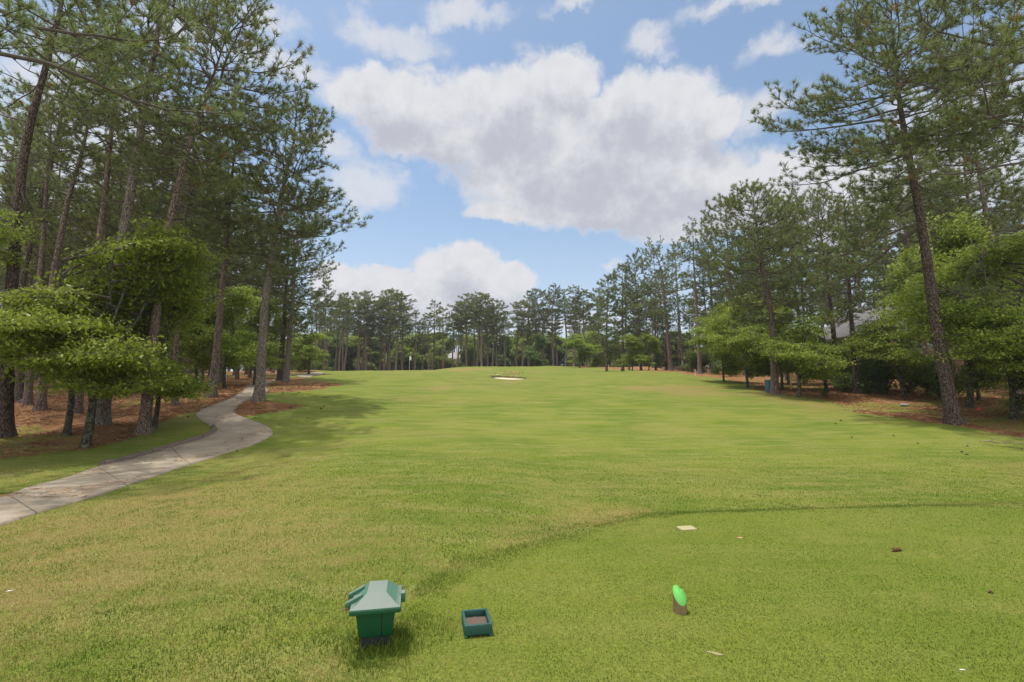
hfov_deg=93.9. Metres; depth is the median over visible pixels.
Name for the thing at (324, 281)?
pine tree
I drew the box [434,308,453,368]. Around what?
pine tree
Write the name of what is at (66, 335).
dogwood tree
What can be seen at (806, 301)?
pine tree
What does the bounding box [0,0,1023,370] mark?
sky
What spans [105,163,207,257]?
pine tree
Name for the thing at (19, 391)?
pine tree
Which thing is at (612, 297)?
pine tree
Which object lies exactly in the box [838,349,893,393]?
shrub
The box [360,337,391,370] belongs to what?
understory tree
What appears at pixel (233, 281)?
pine tree
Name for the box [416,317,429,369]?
pine tree
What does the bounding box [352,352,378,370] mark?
understory tree
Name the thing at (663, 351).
leafy tree
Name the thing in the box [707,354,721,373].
shrub
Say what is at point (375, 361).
understory tree
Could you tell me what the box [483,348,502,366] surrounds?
understory tree
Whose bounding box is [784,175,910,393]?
pine tree
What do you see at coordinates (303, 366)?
leafy tree
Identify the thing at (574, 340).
dogwood tree
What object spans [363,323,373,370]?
pine tree
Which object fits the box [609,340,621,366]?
understory tree
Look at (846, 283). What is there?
pine tree
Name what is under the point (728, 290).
pine tree
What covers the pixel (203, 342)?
pine tree
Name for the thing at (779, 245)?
pine tree
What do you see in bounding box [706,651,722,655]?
sand divot
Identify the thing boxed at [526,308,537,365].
pine tree
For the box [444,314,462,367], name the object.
pine tree
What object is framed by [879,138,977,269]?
pine tree
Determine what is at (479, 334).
pine tree
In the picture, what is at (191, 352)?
dogwood tree
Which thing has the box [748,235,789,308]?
pine tree
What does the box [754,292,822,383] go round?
leafy tree
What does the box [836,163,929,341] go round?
pine tree
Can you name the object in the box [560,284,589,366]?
pine tree
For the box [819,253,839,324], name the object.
pine tree
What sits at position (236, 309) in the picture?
pine tree
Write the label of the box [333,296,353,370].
pine tree
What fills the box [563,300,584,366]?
pine tree
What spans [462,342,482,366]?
understory tree
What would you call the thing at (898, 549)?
bark chip
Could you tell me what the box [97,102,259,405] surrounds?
pine tree
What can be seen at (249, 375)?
pine tree
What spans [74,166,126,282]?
pine tree
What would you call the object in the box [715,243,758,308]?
pine tree
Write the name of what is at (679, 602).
tee marker
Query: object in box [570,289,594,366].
pine tree
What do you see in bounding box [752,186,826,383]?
pine tree
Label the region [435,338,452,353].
understory tree
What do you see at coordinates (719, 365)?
shrub
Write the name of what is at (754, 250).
pine tree
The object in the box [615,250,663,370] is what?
pine tree
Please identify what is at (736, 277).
pine tree
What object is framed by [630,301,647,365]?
pine tree
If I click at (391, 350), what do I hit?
understory tree
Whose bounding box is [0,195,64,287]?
pine tree
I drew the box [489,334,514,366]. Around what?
understory tree
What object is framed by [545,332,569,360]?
understory tree
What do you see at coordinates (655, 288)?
pine tree
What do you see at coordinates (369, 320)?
pine tree
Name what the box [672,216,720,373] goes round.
pine tree
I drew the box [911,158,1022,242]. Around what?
pine tree
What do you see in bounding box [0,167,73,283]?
pine tree
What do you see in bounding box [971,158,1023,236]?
pine tree
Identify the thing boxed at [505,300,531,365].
pine tree
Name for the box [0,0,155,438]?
pine tree
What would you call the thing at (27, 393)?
pine tree
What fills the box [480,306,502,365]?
pine tree
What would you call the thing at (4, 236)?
dogwood tree
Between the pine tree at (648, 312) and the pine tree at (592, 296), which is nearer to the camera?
the pine tree at (648, 312)
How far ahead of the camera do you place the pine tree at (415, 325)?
129.27 m
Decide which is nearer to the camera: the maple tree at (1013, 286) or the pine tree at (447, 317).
the maple tree at (1013, 286)
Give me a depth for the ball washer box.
3.02 m
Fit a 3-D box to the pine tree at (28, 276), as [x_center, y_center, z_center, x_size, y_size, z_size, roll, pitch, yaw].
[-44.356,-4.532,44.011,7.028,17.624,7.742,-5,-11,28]
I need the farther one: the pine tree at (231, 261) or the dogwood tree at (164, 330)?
the pine tree at (231, 261)
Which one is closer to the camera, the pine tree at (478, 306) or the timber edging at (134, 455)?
the timber edging at (134, 455)
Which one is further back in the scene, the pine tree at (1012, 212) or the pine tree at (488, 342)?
the pine tree at (488, 342)
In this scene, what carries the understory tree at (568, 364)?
on the ground at (570, 404)
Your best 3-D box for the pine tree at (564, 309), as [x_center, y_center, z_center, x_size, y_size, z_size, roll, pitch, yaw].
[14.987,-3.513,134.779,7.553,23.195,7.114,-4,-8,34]
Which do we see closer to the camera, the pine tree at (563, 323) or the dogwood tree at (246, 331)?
the dogwood tree at (246, 331)
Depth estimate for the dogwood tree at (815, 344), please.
34.52 m
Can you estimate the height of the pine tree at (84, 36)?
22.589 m
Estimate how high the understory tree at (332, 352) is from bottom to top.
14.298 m
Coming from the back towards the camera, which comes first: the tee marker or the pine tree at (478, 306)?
the pine tree at (478, 306)
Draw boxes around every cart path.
[0,380,276,525]
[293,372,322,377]
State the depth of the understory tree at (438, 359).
141.67 m
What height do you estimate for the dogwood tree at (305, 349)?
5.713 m
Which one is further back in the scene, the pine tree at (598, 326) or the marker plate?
the pine tree at (598, 326)
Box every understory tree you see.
[312,341,330,368]
[314,336,337,369]
[318,330,345,338]
[325,335,360,370]
[345,336,376,370]
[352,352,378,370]
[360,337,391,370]
[362,336,391,368]
[372,339,395,370]
[382,339,410,370]
[391,333,435,369]
[392,356,411,369]
[413,348,431,367]
[419,331,450,349]
[420,342,438,368]
[425,345,449,368]
[430,343,451,369]
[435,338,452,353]
[440,353,450,367]
[447,358,455,367]
[448,338,457,353]
[454,334,489,365]
[454,350,469,366]
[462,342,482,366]
[473,338,491,366]
[475,333,500,349]
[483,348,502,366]
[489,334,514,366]
[494,345,514,366]
[508,348,526,365]
[510,331,526,363]
[511,337,549,365]
[541,341,560,365]
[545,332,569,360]
[550,346,570,365]
[557,338,571,365]
[562,331,602,366]
[602,344,616,366]
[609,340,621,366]
[620,345,644,366]
[636,334,660,366]
[669,330,696,362]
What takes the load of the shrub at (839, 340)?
on the ground at (570, 404)
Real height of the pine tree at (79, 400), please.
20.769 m
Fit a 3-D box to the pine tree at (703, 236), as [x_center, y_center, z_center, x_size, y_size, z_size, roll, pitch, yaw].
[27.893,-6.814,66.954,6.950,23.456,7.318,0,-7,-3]
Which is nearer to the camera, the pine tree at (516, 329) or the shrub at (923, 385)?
the shrub at (923, 385)
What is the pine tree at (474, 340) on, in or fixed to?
on the ground at (570, 404)
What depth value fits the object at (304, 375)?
58.74 m
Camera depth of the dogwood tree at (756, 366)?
37.80 m
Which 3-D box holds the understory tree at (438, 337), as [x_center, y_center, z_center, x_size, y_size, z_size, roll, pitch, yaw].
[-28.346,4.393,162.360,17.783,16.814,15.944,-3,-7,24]
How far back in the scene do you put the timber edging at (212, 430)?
17.40 m
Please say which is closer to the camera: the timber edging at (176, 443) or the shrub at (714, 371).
the timber edging at (176, 443)
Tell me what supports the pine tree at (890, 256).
on the ground at (570, 404)
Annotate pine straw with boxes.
[0,383,1023,497]
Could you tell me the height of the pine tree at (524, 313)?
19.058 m
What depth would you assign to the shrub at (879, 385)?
30.40 m
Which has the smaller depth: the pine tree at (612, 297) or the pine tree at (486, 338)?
the pine tree at (612, 297)
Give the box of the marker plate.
[676,525,696,530]
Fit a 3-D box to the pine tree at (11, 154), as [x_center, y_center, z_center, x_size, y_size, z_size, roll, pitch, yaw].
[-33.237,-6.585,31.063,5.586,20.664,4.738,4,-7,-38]
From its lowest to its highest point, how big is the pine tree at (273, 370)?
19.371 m
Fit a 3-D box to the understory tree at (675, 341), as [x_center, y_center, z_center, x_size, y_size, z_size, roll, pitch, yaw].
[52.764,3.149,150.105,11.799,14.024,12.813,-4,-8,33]
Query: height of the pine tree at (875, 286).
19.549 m
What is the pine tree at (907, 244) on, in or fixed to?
on the ground at (570, 404)
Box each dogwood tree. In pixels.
[0,208,49,272]
[0,211,233,447]
[1,287,85,436]
[96,274,223,428]
[163,300,233,389]
[180,283,266,388]
[227,298,286,384]
[253,308,307,364]
[285,333,330,373]
[562,332,603,367]
[616,333,646,370]
[630,332,661,369]
[700,292,790,387]
[725,306,834,389]
[748,322,860,396]
[782,307,866,389]
[837,316,936,397]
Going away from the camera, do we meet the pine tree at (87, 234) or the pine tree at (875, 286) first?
the pine tree at (87, 234)
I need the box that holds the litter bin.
[764,380,769,392]
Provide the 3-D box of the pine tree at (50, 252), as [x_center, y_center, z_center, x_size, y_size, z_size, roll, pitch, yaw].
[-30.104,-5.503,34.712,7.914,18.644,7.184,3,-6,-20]
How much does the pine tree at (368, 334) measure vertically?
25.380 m
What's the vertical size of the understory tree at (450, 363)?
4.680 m
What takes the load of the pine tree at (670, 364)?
on the ground at (570, 404)
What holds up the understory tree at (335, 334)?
on the ground at (570, 404)
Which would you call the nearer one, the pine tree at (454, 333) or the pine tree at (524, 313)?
the pine tree at (524, 313)
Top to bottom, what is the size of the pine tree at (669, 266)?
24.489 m
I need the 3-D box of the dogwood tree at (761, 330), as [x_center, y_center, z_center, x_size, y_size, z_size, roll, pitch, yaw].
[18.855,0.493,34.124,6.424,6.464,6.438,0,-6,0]
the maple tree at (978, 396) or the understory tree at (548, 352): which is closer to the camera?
the maple tree at (978, 396)
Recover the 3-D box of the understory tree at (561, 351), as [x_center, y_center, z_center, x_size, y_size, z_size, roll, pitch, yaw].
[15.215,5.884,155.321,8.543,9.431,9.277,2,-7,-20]
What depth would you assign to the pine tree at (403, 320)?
128.41 m
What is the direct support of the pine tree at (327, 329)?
on the ground at (570, 404)
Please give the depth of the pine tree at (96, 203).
39.27 m
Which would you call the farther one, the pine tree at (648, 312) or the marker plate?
the pine tree at (648, 312)
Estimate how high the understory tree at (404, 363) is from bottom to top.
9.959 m
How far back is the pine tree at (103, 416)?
20.05 m
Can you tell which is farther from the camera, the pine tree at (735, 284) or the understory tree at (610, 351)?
the understory tree at (610, 351)
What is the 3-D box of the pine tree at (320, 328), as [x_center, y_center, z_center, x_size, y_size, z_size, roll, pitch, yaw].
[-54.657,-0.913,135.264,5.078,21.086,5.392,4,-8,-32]
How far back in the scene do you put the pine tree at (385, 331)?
132.82 m
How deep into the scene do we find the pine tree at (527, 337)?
137.38 m
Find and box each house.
[448,352,464,366]
[814,307,964,379]
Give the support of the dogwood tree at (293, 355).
on the ground at (570, 404)
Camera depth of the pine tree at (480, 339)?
151.09 m
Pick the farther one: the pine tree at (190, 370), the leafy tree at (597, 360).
the leafy tree at (597, 360)
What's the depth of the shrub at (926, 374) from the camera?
26.86 m
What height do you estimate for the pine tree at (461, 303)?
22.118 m
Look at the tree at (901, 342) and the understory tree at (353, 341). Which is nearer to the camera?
the tree at (901, 342)
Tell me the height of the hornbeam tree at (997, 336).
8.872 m
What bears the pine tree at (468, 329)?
on the ground at (570, 404)
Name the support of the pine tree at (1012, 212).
on the ground at (570, 404)
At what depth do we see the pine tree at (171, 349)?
58.87 m
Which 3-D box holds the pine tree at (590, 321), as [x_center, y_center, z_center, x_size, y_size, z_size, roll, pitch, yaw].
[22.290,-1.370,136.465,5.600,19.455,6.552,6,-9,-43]
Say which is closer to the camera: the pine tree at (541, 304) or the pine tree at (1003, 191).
the pine tree at (1003, 191)
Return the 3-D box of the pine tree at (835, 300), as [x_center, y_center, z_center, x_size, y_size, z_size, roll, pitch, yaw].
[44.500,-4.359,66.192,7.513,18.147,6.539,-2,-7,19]
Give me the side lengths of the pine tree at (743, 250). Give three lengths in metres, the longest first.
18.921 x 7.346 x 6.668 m
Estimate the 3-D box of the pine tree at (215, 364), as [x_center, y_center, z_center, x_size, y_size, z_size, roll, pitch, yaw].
[-15.248,-5.218,25.723,6.572,16.952,6.368,0,-6,0]
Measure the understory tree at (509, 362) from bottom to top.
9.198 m
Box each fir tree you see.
[644,306,688,370]
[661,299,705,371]
[678,302,709,371]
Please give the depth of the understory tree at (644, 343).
149.14 m
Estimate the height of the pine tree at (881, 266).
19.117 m
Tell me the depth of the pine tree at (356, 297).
130.66 m
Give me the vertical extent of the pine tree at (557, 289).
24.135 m
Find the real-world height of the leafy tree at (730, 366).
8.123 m
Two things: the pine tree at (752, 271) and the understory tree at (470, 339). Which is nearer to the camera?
the pine tree at (752, 271)
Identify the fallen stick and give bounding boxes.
[983,438,1009,443]
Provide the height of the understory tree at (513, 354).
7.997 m
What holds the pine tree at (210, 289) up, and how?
on the ground at (570, 404)
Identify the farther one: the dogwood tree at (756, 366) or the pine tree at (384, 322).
the pine tree at (384, 322)
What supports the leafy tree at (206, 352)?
on the ground at (570, 404)
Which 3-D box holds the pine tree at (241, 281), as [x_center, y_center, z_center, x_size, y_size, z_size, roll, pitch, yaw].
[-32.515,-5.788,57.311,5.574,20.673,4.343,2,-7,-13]
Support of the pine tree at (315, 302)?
on the ground at (570, 404)
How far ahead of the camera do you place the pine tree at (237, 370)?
50.15 m
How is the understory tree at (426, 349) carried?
on the ground at (570, 404)
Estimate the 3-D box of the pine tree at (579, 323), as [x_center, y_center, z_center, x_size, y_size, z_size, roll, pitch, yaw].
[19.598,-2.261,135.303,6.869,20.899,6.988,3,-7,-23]
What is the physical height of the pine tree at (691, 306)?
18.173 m
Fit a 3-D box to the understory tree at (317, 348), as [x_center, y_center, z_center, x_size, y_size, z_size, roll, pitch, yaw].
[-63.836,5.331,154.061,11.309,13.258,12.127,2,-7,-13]
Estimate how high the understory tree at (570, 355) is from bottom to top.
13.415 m
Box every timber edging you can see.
[98,450,152,465]
[150,434,202,451]
[201,427,216,436]
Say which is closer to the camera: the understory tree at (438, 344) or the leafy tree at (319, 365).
the leafy tree at (319, 365)
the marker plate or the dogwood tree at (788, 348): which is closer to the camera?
the marker plate
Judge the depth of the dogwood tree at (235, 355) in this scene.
30.91 m
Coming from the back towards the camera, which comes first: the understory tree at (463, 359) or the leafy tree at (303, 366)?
the understory tree at (463, 359)
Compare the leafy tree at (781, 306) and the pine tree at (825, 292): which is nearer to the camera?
the leafy tree at (781, 306)
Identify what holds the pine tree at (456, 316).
on the ground at (570, 404)
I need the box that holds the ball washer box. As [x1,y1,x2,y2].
[345,580,405,649]
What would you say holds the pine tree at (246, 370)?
on the ground at (570, 404)
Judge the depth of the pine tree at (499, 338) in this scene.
155.52 m
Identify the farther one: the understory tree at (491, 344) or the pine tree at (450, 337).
the understory tree at (491, 344)
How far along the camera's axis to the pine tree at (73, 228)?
45.74 m
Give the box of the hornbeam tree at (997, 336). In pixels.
[865,230,1023,419]
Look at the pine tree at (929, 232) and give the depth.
38.23 m
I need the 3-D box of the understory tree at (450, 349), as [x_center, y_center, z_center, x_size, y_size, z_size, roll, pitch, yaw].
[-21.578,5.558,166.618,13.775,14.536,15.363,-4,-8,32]
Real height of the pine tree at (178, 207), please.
19.255 m
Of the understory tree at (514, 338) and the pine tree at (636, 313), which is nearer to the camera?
the pine tree at (636, 313)
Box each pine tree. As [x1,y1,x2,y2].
[0,0,136,400]
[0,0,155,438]
[0,0,212,413]
[0,0,251,221]
[0,20,154,410]
[0,71,97,405]
[0,93,62,280]
[0,102,86,289]
[0,125,121,390]
[0,163,73,378]
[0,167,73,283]
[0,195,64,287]
[0,207,81,299]
[0,214,59,302]
[5,185,90,379]
[27,141,146,283]
[46,163,125,281]
[47,0,271,425]
[50,185,97,380]
[59,152,144,236]
[68,134,198,322]
[73,129,150,274]
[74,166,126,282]
[76,0,318,434]
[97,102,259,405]
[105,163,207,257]
[116,140,215,328]
[126,91,246,393]
[131,137,248,389]
[136,126,223,372]
[161,87,307,397]
[169,341,173,372]
[175,141,248,382]
[182,195,241,372]
[184,209,237,380]
[196,82,372,401]
[199,170,264,381]
[202,231,237,379]
[207,247,240,375]
[209,222,267,378]
[229,226,252,374]
[229,242,266,374]
[232,215,262,375]
[233,229,283,377]
[236,182,355,381]
[245,213,329,380]
[260,253,290,372]
[280,287,306,337]
[305,294,320,344]
[310,291,326,369]
[311,303,326,369]
[314,275,337,370]
[315,299,342,370]
[316,313,329,348]
[325,300,353,370]
[331,291,356,370]
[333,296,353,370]
[336,291,376,370]
[338,301,357,370]
[352,305,372,370]
[354,290,379,370]
[354,299,379,370]
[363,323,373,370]
[368,288,407,370]
[369,302,394,370]
[370,290,401,370]
[371,296,400,370]
[383,291,413,369]
[392,294,419,369]
[399,313,412,338]
[408,309,424,369]
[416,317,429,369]
[417,311,442,369]
[426,299,443,369]
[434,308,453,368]
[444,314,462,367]
[446,293,482,366]
[448,315,460,351]
[449,304,468,366]
[452,301,468,366]
[460,311,475,337]
[464,293,498,366]
[465,291,494,366]
[465,301,480,366]
[475,304,487,355]
[477,305,495,365]
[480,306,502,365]
[482,299,510,365]
[483,312,495,364]
[494,310,512,366]
[494,316,505,366]
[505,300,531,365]
[509,300,538,365]
[512,289,539,365]
[525,288,547,338]
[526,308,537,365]
[534,290,552,365]
[535,311,553,351]
[537,283,565,365]
[543,297,571,365]
[553,288,573,365]
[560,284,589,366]
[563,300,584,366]
[567,297,590,366]
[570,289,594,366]
[580,306,596,366]
[583,275,627,370]
[585,287,615,366]
[594,263,651,370]
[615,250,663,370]
[617,282,633,369]
[627,235,683,370]
[628,292,650,366]
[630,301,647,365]
[639,245,678,369]
[643,289,658,362]
[645,269,674,360]
[657,239,691,370]
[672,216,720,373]
[678,254,727,372]
[680,297,693,347]
[681,216,734,368]
[682,289,702,360]
[692,193,765,305]
[694,177,825,393]
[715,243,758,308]
[719,232,766,373]
[732,222,778,304]
[735,193,802,380]
[737,228,773,376]
[748,0,1023,425]
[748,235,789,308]
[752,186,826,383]
[753,195,813,378]
[769,189,881,387]
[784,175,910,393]
[784,222,829,322]
[794,269,816,324]
[803,263,839,309]
[804,260,839,324]
[805,249,857,319]
[810,205,877,349]
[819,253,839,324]
[823,0,1023,189]
[827,200,888,308]
[836,131,965,388]
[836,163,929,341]
[852,250,890,304]
[867,186,917,384]
[867,255,893,306]
[869,245,900,304]
[873,239,912,306]
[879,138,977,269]
[884,25,1023,393]
[898,182,957,372]
[903,104,1023,389]
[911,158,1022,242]
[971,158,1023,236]
[983,186,1023,242]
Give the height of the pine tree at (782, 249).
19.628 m
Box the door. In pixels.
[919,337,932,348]
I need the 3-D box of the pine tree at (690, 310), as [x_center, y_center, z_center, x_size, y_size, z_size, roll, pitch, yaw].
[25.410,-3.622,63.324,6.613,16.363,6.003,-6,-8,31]
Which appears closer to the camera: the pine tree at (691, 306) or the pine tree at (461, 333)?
the pine tree at (691, 306)
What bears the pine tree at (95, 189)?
on the ground at (570, 404)
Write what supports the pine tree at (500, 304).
on the ground at (570, 404)
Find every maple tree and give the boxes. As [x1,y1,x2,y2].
[879,206,1023,407]
[921,320,997,400]
[995,273,1023,306]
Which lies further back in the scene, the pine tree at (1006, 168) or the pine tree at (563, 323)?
the pine tree at (563, 323)
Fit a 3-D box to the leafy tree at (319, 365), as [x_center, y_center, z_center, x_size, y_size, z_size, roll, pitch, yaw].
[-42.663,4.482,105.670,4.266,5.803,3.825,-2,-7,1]
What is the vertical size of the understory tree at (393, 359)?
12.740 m
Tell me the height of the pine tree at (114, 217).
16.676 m
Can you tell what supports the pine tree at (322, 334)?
on the ground at (570, 404)
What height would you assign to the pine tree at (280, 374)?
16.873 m
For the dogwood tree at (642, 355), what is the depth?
74.20 m
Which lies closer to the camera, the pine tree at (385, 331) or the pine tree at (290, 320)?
the pine tree at (290, 320)
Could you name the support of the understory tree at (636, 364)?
on the ground at (570, 404)
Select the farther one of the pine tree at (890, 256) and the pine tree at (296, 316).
the pine tree at (296, 316)
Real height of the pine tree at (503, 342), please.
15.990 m
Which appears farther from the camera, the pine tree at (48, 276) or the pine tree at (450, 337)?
the pine tree at (450, 337)
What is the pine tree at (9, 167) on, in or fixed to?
on the ground at (570, 404)
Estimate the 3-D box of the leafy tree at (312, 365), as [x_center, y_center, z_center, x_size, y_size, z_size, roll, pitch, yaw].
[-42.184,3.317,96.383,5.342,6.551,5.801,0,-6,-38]
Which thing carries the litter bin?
on the ground at (570, 404)
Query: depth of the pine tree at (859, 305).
61.39 m
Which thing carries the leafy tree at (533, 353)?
on the ground at (570, 404)
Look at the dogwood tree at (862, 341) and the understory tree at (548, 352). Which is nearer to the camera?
the dogwood tree at (862, 341)
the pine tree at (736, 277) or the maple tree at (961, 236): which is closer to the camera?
the maple tree at (961, 236)
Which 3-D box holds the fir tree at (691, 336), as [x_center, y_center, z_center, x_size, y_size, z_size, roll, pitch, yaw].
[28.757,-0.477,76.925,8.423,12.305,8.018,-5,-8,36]
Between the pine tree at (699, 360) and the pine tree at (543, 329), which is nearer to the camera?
the pine tree at (699, 360)
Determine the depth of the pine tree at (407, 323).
159.56 m
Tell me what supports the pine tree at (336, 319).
on the ground at (570, 404)
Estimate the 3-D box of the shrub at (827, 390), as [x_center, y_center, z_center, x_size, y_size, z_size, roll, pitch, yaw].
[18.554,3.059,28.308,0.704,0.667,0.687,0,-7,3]
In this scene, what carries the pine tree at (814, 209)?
on the ground at (570, 404)
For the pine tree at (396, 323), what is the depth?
134.37 m
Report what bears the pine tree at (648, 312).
on the ground at (570, 404)
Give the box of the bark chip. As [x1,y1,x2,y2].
[892,547,901,551]
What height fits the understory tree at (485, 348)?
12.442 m
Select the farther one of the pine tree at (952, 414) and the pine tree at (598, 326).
the pine tree at (598, 326)
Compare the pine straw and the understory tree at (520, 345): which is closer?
the pine straw
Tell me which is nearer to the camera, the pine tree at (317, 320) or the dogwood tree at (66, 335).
the dogwood tree at (66, 335)
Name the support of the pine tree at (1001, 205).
on the ground at (570, 404)
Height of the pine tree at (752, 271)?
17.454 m
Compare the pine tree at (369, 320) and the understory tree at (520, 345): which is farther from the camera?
the understory tree at (520, 345)
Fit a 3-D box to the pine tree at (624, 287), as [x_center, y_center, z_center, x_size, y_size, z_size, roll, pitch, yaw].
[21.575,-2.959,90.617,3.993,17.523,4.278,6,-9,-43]
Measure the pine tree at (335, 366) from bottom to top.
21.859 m
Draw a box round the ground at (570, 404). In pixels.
[0,366,1023,681]
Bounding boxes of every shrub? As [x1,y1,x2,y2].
[677,349,705,371]
[692,350,712,372]
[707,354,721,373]
[711,350,742,376]
[814,338,850,384]
[818,387,830,396]
[828,373,851,391]
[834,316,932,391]
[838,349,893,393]
[851,343,906,393]
[875,342,937,392]
[896,353,938,395]
[906,352,978,399]
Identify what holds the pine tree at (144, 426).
on the ground at (570, 404)
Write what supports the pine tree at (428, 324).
on the ground at (570, 404)
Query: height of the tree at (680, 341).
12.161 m
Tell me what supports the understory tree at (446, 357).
on the ground at (570, 404)
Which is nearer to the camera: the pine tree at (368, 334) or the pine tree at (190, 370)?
the pine tree at (190, 370)
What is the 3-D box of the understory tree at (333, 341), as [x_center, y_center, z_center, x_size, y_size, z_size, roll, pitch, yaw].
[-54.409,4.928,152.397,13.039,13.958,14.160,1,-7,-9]
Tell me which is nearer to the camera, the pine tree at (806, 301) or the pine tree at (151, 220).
the pine tree at (151, 220)
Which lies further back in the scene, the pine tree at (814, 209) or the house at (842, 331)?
the house at (842, 331)
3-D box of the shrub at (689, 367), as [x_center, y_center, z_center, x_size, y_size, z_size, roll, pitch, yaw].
[23.267,2.643,62.287,3.591,3.488,3.680,1,-7,-8]
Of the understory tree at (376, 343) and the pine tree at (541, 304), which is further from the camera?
the understory tree at (376, 343)
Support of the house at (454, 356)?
on the ground at (570, 404)
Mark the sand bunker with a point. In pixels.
(509, 378)
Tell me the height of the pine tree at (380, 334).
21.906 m
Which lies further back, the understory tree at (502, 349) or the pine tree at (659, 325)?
the understory tree at (502, 349)
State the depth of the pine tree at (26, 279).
44.78 m
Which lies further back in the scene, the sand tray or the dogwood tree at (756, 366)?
the dogwood tree at (756, 366)
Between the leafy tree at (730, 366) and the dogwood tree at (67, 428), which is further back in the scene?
the leafy tree at (730, 366)
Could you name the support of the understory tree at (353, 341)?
on the ground at (570, 404)
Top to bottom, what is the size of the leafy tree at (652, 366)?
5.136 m
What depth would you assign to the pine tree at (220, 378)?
45.25 m
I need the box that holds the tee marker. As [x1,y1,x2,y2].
[673,585,686,614]
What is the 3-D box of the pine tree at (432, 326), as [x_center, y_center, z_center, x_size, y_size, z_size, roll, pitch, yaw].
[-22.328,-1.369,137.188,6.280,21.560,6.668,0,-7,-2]
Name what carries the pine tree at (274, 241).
on the ground at (570, 404)
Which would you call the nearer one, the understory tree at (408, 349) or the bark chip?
the bark chip
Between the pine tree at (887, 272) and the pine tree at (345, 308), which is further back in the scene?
the pine tree at (345, 308)
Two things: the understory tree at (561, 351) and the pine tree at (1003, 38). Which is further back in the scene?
the understory tree at (561, 351)
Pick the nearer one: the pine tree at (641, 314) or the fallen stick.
the fallen stick
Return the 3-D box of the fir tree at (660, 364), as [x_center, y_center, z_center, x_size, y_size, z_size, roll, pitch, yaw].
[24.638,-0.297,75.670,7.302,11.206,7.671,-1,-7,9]
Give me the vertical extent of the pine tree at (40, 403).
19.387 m
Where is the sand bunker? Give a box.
[491,377,521,379]
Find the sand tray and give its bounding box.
[461,608,491,638]
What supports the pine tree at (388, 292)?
on the ground at (570, 404)
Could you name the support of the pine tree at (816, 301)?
on the ground at (570, 404)
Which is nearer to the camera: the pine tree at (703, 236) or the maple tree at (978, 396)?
the maple tree at (978, 396)
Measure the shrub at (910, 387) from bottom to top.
3.585 m
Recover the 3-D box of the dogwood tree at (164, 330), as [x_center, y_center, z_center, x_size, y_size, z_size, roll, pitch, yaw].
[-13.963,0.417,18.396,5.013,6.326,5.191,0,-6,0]
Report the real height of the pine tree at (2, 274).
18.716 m
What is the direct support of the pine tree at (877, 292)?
on the ground at (570, 404)
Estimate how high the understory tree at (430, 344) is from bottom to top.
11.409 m
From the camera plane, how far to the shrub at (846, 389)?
31.75 m
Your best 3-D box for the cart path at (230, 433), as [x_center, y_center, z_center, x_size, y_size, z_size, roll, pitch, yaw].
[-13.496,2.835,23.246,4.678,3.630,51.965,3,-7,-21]
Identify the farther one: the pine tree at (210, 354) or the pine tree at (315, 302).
the pine tree at (315, 302)
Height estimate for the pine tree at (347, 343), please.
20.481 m
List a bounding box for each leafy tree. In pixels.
[192,345,208,371]
[291,337,315,371]
[292,357,316,369]
[314,349,328,370]
[523,333,550,365]
[582,331,605,366]
[651,348,662,367]
[657,337,675,366]
[680,299,745,381]
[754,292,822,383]
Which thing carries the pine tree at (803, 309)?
on the ground at (570, 404)
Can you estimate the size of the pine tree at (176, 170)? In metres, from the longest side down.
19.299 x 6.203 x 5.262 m
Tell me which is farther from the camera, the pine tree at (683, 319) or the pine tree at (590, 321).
the pine tree at (590, 321)
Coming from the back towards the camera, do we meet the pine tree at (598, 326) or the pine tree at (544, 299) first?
the pine tree at (544, 299)
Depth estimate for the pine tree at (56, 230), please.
35.27 m
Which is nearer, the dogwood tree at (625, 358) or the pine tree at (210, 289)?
the pine tree at (210, 289)
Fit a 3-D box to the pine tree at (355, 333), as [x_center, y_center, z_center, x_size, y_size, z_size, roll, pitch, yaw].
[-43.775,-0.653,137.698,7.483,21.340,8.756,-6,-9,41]
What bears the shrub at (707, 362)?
on the ground at (570, 404)
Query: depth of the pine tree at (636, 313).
119.57 m

